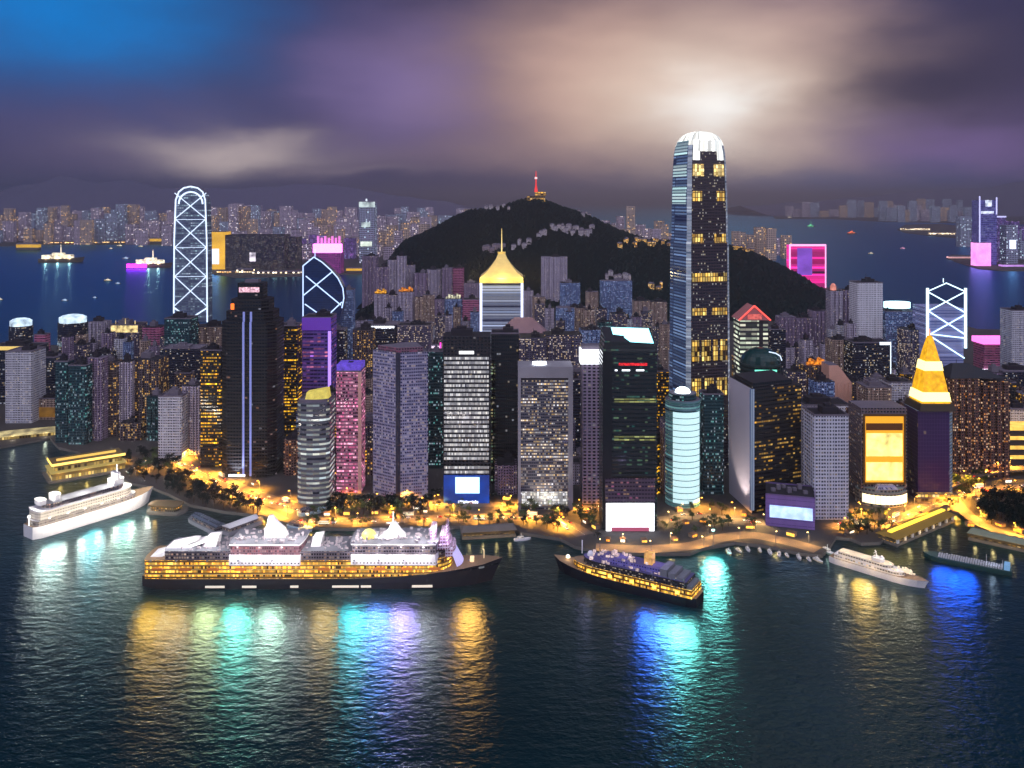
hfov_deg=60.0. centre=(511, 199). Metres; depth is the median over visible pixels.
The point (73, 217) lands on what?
tower block
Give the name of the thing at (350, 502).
broadleaf tree
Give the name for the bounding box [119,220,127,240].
tower block
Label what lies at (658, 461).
city block
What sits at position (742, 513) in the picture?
kiosk
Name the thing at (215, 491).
broadleaf tree
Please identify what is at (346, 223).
tower block
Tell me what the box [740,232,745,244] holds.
tower block
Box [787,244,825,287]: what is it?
hotel
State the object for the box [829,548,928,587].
motor yacht
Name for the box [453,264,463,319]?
apartment tower
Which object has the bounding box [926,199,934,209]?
tower block
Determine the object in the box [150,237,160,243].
quay shed
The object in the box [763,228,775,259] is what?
tower block
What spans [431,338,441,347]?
office tower
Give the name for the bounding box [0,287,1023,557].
city ground
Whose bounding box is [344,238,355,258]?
tower block
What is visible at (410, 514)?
bus
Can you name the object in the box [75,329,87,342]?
apartment tower
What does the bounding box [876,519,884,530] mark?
broadleaf tree
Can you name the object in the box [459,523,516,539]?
stone quay
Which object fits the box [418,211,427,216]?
tower block
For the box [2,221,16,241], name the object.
tower block
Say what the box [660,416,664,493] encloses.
city block
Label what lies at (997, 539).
dark pier
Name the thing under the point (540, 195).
hilltop station
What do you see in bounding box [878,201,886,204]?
tower block
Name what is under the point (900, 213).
tower block
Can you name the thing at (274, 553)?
cruise ship
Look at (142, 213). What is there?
tower block
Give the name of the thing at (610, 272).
hillside house
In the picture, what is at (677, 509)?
kiosk
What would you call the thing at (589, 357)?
office tower
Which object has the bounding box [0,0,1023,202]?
sky
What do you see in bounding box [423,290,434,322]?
apartment tower
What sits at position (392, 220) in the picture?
tower block
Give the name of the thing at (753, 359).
domed building
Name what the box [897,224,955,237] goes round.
shore
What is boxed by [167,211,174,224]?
tower block
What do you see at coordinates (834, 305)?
apartment tower
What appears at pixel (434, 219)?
tower block
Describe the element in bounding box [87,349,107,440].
apartment tower
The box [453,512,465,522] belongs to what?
broadleaf tree
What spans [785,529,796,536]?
kiosk
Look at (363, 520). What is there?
broadleaf tree
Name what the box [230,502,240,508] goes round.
broadleaf tree
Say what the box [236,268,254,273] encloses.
quay shed
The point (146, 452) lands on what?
broadleaf tree
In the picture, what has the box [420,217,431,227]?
tower block
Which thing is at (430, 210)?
tower block
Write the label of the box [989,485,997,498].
broadleaf tree
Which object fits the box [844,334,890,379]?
office tower
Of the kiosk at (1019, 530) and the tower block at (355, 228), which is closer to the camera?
the kiosk at (1019, 530)
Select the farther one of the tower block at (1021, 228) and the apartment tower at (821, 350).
the tower block at (1021, 228)
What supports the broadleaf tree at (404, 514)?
on the city ground
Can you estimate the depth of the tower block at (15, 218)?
7045.46 m
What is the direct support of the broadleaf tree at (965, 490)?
on the city ground
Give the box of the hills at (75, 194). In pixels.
[0,176,478,223]
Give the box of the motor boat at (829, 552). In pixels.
[822,545,833,554]
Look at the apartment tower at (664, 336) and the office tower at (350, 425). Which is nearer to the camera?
the office tower at (350, 425)
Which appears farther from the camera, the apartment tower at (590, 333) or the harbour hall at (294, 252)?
the harbour hall at (294, 252)
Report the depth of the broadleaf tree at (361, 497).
935.84 m
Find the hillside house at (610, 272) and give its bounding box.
[608,270,612,275]
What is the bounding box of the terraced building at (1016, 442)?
[1010,421,1023,464]
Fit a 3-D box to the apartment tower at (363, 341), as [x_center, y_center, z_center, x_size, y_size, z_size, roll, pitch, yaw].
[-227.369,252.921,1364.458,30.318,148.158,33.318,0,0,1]
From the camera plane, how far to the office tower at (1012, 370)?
1350.00 m
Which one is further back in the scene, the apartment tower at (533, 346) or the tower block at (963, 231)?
the tower block at (963, 231)
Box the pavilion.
[766,482,814,529]
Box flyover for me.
[952,466,1023,488]
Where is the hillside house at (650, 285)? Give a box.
[648,282,653,288]
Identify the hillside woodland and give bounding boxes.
[357,197,825,314]
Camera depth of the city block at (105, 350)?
1524.81 m
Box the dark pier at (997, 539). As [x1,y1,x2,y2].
[967,527,1023,551]
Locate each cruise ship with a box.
[23,464,152,539]
[142,511,502,589]
[554,540,703,607]
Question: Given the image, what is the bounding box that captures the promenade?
[596,531,821,552]
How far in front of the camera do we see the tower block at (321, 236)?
5177.60 m
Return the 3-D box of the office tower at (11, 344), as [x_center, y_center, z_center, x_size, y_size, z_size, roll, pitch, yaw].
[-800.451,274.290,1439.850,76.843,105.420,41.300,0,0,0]
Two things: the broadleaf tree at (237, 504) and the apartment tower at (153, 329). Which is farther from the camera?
the apartment tower at (153, 329)
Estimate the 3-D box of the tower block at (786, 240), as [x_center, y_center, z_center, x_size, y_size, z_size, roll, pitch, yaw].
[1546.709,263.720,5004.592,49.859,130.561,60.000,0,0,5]
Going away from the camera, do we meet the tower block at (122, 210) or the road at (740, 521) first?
the road at (740, 521)
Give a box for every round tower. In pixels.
[9,317,32,341]
[57,314,87,352]
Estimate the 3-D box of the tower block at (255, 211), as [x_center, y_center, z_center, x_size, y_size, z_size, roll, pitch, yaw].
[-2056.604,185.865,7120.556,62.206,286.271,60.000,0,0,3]
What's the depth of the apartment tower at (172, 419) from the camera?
1117.00 m
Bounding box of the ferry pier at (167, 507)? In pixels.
[146,500,187,515]
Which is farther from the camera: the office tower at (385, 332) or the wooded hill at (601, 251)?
the wooded hill at (601, 251)
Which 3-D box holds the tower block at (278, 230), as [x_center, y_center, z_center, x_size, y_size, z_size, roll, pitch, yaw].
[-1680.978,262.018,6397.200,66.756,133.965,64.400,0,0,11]
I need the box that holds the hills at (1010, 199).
[727,182,1023,215]
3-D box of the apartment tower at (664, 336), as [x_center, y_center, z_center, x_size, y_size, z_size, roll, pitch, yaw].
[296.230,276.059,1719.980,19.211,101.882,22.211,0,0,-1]
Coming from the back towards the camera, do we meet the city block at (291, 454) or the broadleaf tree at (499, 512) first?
the city block at (291, 454)
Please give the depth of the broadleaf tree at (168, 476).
1012.08 m
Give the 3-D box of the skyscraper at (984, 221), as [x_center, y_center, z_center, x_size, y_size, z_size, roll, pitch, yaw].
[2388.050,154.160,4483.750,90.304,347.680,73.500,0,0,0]
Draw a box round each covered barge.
[188,512,224,533]
[221,514,262,536]
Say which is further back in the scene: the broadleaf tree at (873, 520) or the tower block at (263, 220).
the tower block at (263, 220)
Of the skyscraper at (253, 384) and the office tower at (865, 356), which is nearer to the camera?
the skyscraper at (253, 384)
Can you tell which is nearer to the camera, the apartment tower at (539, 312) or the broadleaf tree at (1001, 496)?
the broadleaf tree at (1001, 496)
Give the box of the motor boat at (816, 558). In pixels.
[812,555,822,563]
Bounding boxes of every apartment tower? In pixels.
[62,332,73,357]
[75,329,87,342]
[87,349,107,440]
[88,316,111,341]
[88,337,98,351]
[101,328,115,350]
[107,354,122,436]
[114,333,126,358]
[119,352,133,421]
[123,336,133,359]
[132,350,168,431]
[139,333,150,356]
[142,320,163,344]
[148,336,159,354]
[158,382,187,459]
[160,336,163,347]
[182,378,199,454]
[199,319,221,345]
[353,322,374,374]
[356,311,366,326]
[362,253,377,307]
[374,289,389,317]
[376,263,388,292]
[384,303,392,320]
[388,257,396,293]
[388,290,397,310]
[392,304,403,321]
[397,249,406,293]
[398,287,414,321]
[407,261,414,289]
[414,269,427,295]
[415,292,423,320]
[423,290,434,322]
[427,265,440,297]
[431,321,434,339]
[434,292,444,325]
[435,312,444,347]
[442,264,452,297]
[443,305,451,331]
[445,294,461,327]
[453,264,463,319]
[453,303,460,327]
[461,316,469,327]
[463,294,479,331]
[464,279,479,297]
[470,307,478,331]
[519,330,546,360]
[523,287,532,316]
[532,293,544,317]
[534,299,544,327]
[541,254,566,301]
[543,324,581,366]
[545,300,553,330]
[556,303,584,330]
[556,314,564,330]
[560,279,579,305]
[566,306,573,330]
[574,303,585,330]
[579,321,600,342]
[583,304,593,326]
[585,287,597,324]
[595,304,606,326]
[597,317,611,328]
[600,276,631,319]
[609,307,626,326]
[627,313,631,327]
[631,312,641,327]
[632,296,649,315]
[640,306,651,329]
[650,298,666,325]
[651,322,658,360]
[659,316,669,368]
[775,311,795,345]
[783,364,805,396]
[786,341,793,368]
[790,342,797,366]
[795,308,812,342]
[798,333,812,367]
[799,356,824,393]
[801,387,847,483]
[803,400,848,519]
[807,306,825,346]
[813,343,817,358]
[818,339,824,359]
[825,334,845,371]
[826,283,842,336]
[827,325,834,336]
[835,319,843,335]
[838,285,848,323]
[844,319,855,337]
[849,277,882,338]
[856,378,891,399]
[900,394,907,405]
[943,359,1004,474]
[979,370,1009,477]
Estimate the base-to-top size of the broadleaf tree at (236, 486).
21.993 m
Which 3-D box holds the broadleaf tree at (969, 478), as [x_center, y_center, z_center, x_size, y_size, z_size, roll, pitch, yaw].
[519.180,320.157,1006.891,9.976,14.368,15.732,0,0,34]
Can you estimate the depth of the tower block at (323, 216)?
7353.31 m
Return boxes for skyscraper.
[173,186,211,343]
[222,276,283,477]
[302,256,346,326]
[480,232,522,331]
[669,132,729,468]
[913,278,966,366]
[972,196,996,264]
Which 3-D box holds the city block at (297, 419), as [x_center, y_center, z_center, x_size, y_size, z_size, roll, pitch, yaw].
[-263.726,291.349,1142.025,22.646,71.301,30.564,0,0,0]
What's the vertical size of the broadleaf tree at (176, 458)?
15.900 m
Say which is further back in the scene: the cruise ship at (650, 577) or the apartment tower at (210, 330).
the apartment tower at (210, 330)
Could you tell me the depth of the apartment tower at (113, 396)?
1224.95 m
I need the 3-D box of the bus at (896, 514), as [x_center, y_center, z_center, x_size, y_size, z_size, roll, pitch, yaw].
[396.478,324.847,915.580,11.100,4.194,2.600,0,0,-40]
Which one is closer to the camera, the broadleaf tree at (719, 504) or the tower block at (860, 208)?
the broadleaf tree at (719, 504)
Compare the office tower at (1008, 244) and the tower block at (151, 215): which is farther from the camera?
the tower block at (151, 215)
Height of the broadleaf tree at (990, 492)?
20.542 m
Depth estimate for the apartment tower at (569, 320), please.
1766.29 m
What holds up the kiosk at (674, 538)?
on the city ground
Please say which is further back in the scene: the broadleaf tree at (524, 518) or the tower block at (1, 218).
the tower block at (1, 218)
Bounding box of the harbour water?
[0,203,1023,767]
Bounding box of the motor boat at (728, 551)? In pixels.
[726,548,731,555]
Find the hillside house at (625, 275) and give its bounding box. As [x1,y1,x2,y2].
[622,272,627,279]
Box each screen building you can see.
[212,231,230,268]
[971,242,990,265]
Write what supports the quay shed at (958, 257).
on the shore at (966, 262)
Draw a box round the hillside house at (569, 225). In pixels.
[566,223,571,230]
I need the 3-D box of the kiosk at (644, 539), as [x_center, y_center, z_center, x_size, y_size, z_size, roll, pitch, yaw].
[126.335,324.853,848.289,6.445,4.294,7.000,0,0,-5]
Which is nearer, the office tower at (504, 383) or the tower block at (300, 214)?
the office tower at (504, 383)
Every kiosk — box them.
[323,510,330,515]
[343,509,349,514]
[502,494,509,499]
[591,522,599,529]
[619,536,625,542]
[640,537,647,542]
[670,536,678,540]
[675,506,682,511]
[682,519,689,523]
[688,531,697,537]
[740,511,746,516]
[744,523,754,528]
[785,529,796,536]
[844,528,854,533]
[942,505,949,510]
[965,521,975,526]
[995,521,1005,526]
[1001,478,1011,482]
[1012,526,1023,533]
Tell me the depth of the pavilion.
886.83 m
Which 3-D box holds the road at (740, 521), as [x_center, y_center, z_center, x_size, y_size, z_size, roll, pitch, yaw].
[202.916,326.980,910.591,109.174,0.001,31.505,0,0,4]
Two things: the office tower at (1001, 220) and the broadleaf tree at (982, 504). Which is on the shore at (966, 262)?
the office tower at (1001, 220)
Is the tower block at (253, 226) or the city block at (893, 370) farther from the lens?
the tower block at (253, 226)
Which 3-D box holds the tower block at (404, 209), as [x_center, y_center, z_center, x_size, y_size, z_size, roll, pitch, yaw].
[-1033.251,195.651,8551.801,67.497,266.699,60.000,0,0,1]
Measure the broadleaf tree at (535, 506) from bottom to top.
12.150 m
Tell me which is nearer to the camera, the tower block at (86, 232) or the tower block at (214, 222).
the tower block at (86, 232)
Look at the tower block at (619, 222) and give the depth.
6595.04 m
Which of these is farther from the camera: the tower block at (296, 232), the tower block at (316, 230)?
the tower block at (296, 232)
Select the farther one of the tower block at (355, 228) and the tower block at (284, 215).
the tower block at (284, 215)
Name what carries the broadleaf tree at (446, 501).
on the city ground
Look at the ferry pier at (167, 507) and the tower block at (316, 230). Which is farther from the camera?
the tower block at (316, 230)
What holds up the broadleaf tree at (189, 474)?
on the city ground
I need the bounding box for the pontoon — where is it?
[125,264,147,268]
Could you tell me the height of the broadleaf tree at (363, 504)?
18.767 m
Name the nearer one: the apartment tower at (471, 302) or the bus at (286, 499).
the bus at (286, 499)
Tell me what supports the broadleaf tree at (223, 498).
on the city ground
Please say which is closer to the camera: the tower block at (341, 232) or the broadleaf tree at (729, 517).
the broadleaf tree at (729, 517)
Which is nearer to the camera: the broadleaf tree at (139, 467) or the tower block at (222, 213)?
the broadleaf tree at (139, 467)
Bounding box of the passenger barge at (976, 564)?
[923,551,1011,575]
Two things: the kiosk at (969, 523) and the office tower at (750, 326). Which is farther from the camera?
the office tower at (750, 326)
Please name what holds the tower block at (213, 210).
on the shore at (11, 243)
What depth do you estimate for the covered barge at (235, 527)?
885.62 m
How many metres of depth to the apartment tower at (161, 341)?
1597.88 m
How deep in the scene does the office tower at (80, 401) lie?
1185.00 m
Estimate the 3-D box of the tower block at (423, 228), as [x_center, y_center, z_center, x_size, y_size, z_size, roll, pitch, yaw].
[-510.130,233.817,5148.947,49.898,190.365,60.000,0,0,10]
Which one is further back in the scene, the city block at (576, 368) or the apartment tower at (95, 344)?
the apartment tower at (95, 344)
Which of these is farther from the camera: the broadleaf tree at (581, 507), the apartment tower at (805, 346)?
the apartment tower at (805, 346)
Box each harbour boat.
[38,245,83,262]
[133,250,172,266]
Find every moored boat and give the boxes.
[286,520,312,531]
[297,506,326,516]
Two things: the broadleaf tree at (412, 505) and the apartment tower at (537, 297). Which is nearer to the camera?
the broadleaf tree at (412, 505)
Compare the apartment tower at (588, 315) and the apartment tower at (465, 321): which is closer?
the apartment tower at (465, 321)
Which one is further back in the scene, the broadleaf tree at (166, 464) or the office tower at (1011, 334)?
the office tower at (1011, 334)
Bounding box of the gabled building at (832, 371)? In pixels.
[821,361,851,401]
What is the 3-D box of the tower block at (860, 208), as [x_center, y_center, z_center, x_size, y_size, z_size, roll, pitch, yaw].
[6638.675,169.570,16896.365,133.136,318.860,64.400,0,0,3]
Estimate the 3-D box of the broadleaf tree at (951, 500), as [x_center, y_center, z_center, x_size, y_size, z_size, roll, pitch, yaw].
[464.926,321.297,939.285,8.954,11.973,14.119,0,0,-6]
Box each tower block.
[0,215,3,229]
[0,230,2,242]
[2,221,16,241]
[4,208,15,220]
[14,217,17,240]
[18,212,30,240]
[23,229,34,242]
[31,213,35,229]
[35,230,43,241]
[36,208,47,229]
[44,223,53,243]
[48,206,59,218]
[48,208,56,222]
[54,219,60,224]
[54,225,65,240]
[61,205,69,226]
[66,227,73,240]
[70,214,77,226]
[72,210,83,219]
[74,220,79,244]
[80,220,93,244]
[82,210,90,219]
[91,208,103,219]
[93,219,105,243]
[101,207,110,213]
[104,213,118,240]
[106,228,118,240]
[117,205,126,219]
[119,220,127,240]
[125,224,138,244]
[127,205,139,227]
[134,228,149,244]
[140,206,144,227]
[143,220,147,227]
[145,211,157,219]
[148,220,161,236]
[159,213,166,220]
[161,225,173,245]
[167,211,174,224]
[211,207,219,214]
[211,215,218,231]
[217,208,227,221]
[219,222,227,230]
[228,204,238,221]
[228,222,238,233]
[239,206,250,233]
[249,219,257,233]
[251,205,260,233]
[259,229,272,233]
[261,211,270,228]
[261,212,266,228]
[271,211,278,228]
[273,227,284,233]
[274,212,278,226]
[279,206,292,226]
[283,225,291,233]
[290,229,302,237]
[291,210,297,228]
[297,218,305,228]
[298,212,303,217]
[299,220,310,237]
[302,244,311,259]
[304,213,314,217]
[306,223,313,243]
[309,234,317,254]
[311,221,319,226]
[312,209,320,220]
[313,227,319,234]
[315,235,326,243]
[320,225,332,238]
[320,226,328,243]
[321,209,326,224]
[327,206,336,235]
[334,225,341,238]
[337,211,343,217]
[337,229,344,245]
[340,218,351,237]
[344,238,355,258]
[345,207,356,219]
[352,220,358,236]
[356,243,358,255]
[377,216,385,229]
[377,225,378,244]
[377,245,382,256]
[379,232,386,246]
[383,247,394,259]
[387,216,398,229]
[387,225,397,246]
[394,208,400,213]
[394,230,402,244]
[396,213,405,229]
[401,206,408,222]
[401,223,408,239]
[407,212,419,236]
[410,217,419,236]
[411,223,419,236]
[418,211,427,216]
[419,224,429,233]
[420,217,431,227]
[425,207,433,214]
[428,215,436,226]
[438,215,448,223]
[456,209,463,214]
[616,216,623,228]
[626,206,634,234]
[635,224,644,235]
[641,228,650,238]
[649,229,660,239]
[654,221,663,228]
[660,224,668,239]
[731,231,739,244]
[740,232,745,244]
[746,235,754,249]
[754,227,765,254]
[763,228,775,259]
[776,238,780,254]
[781,235,791,258]
[785,206,792,216]
[793,209,801,216]
[802,202,811,216]
[810,203,818,216]
[819,211,827,216]
[828,209,838,216]
[839,205,847,217]
[847,200,855,217]
[857,201,864,216]
[864,202,873,217]
[874,208,877,216]
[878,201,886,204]
[878,205,887,220]
[886,208,896,220]
[887,201,892,207]
[897,206,904,221]
[905,210,909,221]
[907,201,916,221]
[916,199,925,209]
[917,205,921,219]
[919,210,928,221]
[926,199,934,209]
[929,206,939,221]
[940,207,948,220]
[942,199,950,206]
[947,210,957,221]
[949,205,957,209]
[956,200,962,210]
[956,216,970,246]
[963,209,970,215]
[1006,221,1018,240]
[1018,241,1023,258]
[1019,226,1023,240]
[1019,230,1021,240]
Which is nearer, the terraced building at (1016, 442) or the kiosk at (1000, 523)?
the kiosk at (1000, 523)
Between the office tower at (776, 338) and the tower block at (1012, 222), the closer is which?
the office tower at (776, 338)
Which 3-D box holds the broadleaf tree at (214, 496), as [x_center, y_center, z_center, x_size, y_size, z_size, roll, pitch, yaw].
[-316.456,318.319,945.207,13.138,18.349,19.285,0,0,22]
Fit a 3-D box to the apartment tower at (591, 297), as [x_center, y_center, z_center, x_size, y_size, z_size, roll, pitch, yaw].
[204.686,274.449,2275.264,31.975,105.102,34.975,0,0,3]
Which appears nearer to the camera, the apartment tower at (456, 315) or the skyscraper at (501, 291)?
the skyscraper at (501, 291)
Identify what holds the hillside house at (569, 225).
on the wooded hill at (601, 251)
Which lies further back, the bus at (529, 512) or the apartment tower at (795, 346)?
the apartment tower at (795, 346)
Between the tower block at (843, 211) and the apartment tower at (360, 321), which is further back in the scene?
the tower block at (843, 211)
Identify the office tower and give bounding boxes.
[0,338,48,403]
[5,338,45,422]
[34,329,50,350]
[39,392,54,419]
[46,351,66,392]
[55,352,73,442]
[68,356,91,444]
[110,316,147,357]
[160,339,208,388]
[164,311,197,345]
[200,337,221,466]
[284,317,301,437]
[298,386,334,504]
[302,309,336,394]
[313,236,343,272]
[336,360,364,492]
[337,323,347,363]
[341,285,354,359]
[359,199,376,262]
[365,313,399,348]
[373,341,427,498]
[397,320,432,350]
[428,345,442,468]
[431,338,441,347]
[443,326,490,502]
[491,324,518,484]
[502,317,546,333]
[518,361,572,509]
[573,372,580,446]
[579,343,598,503]
[599,326,656,530]
[657,364,668,430]
[665,386,699,508]
[699,378,723,494]
[729,370,800,512]
[732,303,770,372]
[768,323,785,374]
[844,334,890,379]
[848,400,906,507]
[879,374,912,401]
[883,301,912,366]
[897,322,918,372]
[904,329,958,501]
[972,336,999,369]
[997,216,1005,261]
[999,363,1023,385]
[1000,225,1017,263]
[1000,302,1023,365]
[1010,400,1023,420]
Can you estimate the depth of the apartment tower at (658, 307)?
2208.56 m
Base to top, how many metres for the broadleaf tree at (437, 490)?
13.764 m
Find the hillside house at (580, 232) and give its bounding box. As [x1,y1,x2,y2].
[578,229,583,235]
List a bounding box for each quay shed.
[16,243,40,249]
[50,241,97,243]
[100,241,124,243]
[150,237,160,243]
[214,271,235,273]
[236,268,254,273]
[252,271,301,274]
[346,267,361,271]
[900,228,929,230]
[928,232,955,234]
[946,256,970,259]
[998,264,1023,267]
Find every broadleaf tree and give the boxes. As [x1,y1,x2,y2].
[124,451,130,462]
[133,463,141,475]
[134,458,141,466]
[138,459,152,471]
[141,448,153,456]
[150,473,161,482]
[153,461,164,473]
[161,455,171,462]
[163,461,175,469]
[164,474,172,481]
[164,480,170,490]
[170,480,175,490]
[171,455,181,466]
[171,481,183,493]
[175,486,183,495]
[176,468,190,482]
[178,473,191,487]
[186,470,195,476]
[186,487,201,502]
[192,480,205,490]
[196,484,206,499]
[202,492,210,504]
[203,478,216,487]
[206,492,219,506]
[208,487,219,502]
[210,480,221,494]
[217,494,229,508]
[218,489,233,505]
[226,482,238,501]
[226,496,235,505]
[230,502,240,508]
[233,490,244,506]
[234,498,244,509]
[242,499,251,510]
[245,496,260,513]
[253,496,264,513]
[303,514,311,522]
[308,504,317,511]
[312,513,319,522]
[322,499,333,510]
[327,515,336,525]
[332,491,341,497]
[334,497,346,512]
[335,501,345,512]
[345,496,359,510]
[345,504,357,515]
[347,493,353,505]
[347,515,356,525]
[354,494,367,501]
[354,498,371,514]
[359,516,371,526]
[366,497,378,514]
[375,498,383,513]
[384,497,392,506]
[388,495,401,510]
[394,497,411,511]
[399,510,412,523]
[406,495,418,501]
[407,500,418,512]
[414,499,424,513]
[418,498,427,504]
[421,493,433,506]
[431,488,442,499]
[445,500,455,511]
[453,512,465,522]
[455,497,469,510]
[455,510,466,521]
[462,514,470,524]
[487,512,493,519]
[490,490,499,496]
[496,509,503,517]
[512,509,526,521]
[516,502,528,511]
[520,515,526,524]
[526,498,539,510]
[531,503,539,510]
[541,514,551,525]
[547,515,560,526]
[549,500,561,510]
[553,520,562,531]
[554,504,565,512]
[572,503,583,509]
[573,509,585,521]
[586,512,597,521]
[586,514,596,530]
[591,503,599,513]
[672,527,680,535]
[688,510,699,519]
[704,517,717,524]
[707,515,717,528]
[717,502,727,510]
[718,518,727,530]
[724,514,734,525]
[745,516,757,528]
[837,522,846,535]
[844,523,853,534]
[846,512,856,523]
[853,507,860,517]
[855,521,863,532]
[862,523,872,531]
[864,509,874,515]
[870,518,877,529]
[871,505,883,516]
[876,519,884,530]
[945,496,955,508]
[952,476,958,489]
[958,486,972,497]
[958,488,972,494]
[964,475,972,487]
[970,469,980,481]
[976,497,990,516]
[978,491,989,502]
[980,488,996,505]
[985,511,996,523]
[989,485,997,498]
[989,500,1000,515]
[991,505,1004,520]
[993,492,1007,500]
[996,502,1006,518]
[998,484,1017,495]
[1004,506,1019,526]
[1005,492,1021,507]
[1006,489,1023,499]
[1007,512,1022,526]
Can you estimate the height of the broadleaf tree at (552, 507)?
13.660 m
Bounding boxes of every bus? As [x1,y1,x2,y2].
[282,496,289,501]
[318,520,328,524]
[403,511,413,515]
[474,515,484,519]
[527,510,537,515]
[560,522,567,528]
[892,511,899,517]
[974,483,983,487]
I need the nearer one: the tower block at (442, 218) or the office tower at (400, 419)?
the office tower at (400, 419)
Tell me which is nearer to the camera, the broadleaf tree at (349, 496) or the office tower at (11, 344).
the broadleaf tree at (349, 496)
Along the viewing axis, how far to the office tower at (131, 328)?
1699.97 m
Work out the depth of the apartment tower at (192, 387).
1137.85 m
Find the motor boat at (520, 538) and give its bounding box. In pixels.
[514,536,530,540]
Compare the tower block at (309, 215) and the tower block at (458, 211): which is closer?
the tower block at (458, 211)
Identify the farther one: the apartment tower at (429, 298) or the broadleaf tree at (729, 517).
the apartment tower at (429, 298)
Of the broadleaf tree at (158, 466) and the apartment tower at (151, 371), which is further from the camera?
the apartment tower at (151, 371)
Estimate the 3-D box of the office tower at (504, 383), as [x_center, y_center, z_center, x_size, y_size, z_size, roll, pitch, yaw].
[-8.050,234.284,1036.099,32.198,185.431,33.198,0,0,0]
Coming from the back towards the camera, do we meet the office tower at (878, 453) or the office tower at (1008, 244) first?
the office tower at (1008, 244)
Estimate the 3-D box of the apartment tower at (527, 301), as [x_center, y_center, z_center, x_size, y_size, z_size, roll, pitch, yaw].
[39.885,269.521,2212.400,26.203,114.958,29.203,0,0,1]
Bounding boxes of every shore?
[0,241,160,245]
[212,255,386,277]
[773,216,1023,223]
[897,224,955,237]
[949,255,1023,270]
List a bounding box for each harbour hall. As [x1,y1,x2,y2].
[225,234,289,269]
[287,236,301,268]
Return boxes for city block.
[74,339,91,361]
[89,346,116,358]
[119,412,144,440]
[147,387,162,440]
[174,362,194,390]
[284,429,297,475]
[296,410,297,428]
[330,385,335,425]
[335,426,335,474]
[365,371,372,390]
[365,387,372,413]
[365,408,372,443]
[365,441,367,465]
[367,443,372,475]
[495,452,516,494]
[573,365,580,375]
[573,418,575,456]
[573,455,580,484]
[576,447,580,456]
[657,428,659,494]
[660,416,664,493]
[732,354,733,375]
[808,368,834,396]
[846,374,860,399]
[863,369,881,380]
[891,362,898,376]
[891,367,895,374]
[899,367,911,380]
[983,364,1001,374]
[999,372,1016,400]
[1011,377,1023,390]
[1016,387,1023,404]
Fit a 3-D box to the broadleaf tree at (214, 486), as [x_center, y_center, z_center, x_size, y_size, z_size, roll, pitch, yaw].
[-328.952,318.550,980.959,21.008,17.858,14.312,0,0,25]
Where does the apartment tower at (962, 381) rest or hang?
on the city ground
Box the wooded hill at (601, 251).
[355,200,825,322]
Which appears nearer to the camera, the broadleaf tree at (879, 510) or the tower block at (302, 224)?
the broadleaf tree at (879, 510)
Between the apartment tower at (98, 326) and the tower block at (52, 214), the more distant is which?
the tower block at (52, 214)
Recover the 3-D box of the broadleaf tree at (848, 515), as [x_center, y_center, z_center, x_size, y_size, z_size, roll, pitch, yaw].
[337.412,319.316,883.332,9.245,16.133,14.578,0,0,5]
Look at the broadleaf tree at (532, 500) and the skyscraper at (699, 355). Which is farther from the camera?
the skyscraper at (699, 355)
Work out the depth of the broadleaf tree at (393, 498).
930.18 m
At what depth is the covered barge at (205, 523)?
889.83 m
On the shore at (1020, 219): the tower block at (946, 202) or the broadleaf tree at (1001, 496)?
the tower block at (946, 202)
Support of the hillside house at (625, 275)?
on the wooded hill at (601, 251)
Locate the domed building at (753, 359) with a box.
[740,346,781,373]
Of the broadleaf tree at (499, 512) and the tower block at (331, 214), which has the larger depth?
the tower block at (331, 214)
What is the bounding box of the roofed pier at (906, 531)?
[876,508,955,546]
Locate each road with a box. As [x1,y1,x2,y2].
[169,457,308,512]
[183,471,288,520]
[301,513,591,536]
[333,497,598,510]
[657,513,765,524]
[825,484,1021,529]
[950,500,1023,537]
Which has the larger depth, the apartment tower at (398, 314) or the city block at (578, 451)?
the apartment tower at (398, 314)
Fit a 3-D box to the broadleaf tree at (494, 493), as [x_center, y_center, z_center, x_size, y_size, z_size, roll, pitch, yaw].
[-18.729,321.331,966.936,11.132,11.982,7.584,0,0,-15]
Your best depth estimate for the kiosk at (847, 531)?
870.44 m
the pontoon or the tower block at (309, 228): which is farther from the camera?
the tower block at (309, 228)
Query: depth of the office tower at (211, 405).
1084.50 m
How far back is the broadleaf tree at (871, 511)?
907.68 m
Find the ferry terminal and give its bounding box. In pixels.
[42,448,126,483]
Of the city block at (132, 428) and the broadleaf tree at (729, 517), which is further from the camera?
the city block at (132, 428)
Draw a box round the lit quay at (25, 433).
[0,426,54,439]
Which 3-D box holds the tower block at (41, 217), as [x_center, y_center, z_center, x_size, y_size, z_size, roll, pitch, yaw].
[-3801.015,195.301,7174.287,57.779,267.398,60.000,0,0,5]
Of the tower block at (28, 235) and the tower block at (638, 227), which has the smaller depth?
the tower block at (638, 227)
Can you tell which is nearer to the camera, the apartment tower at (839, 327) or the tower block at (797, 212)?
the apartment tower at (839, 327)
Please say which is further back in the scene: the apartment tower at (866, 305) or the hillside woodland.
the hillside woodland
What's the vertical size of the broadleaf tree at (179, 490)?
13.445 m
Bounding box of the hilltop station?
[527,175,545,201]
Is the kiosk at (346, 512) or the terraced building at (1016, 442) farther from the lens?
the terraced building at (1016, 442)
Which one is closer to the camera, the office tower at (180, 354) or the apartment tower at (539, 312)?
the office tower at (180, 354)
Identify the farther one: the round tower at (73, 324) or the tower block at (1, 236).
the tower block at (1, 236)
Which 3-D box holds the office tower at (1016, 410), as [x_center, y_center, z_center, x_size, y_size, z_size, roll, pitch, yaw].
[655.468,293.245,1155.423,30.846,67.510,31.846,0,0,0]

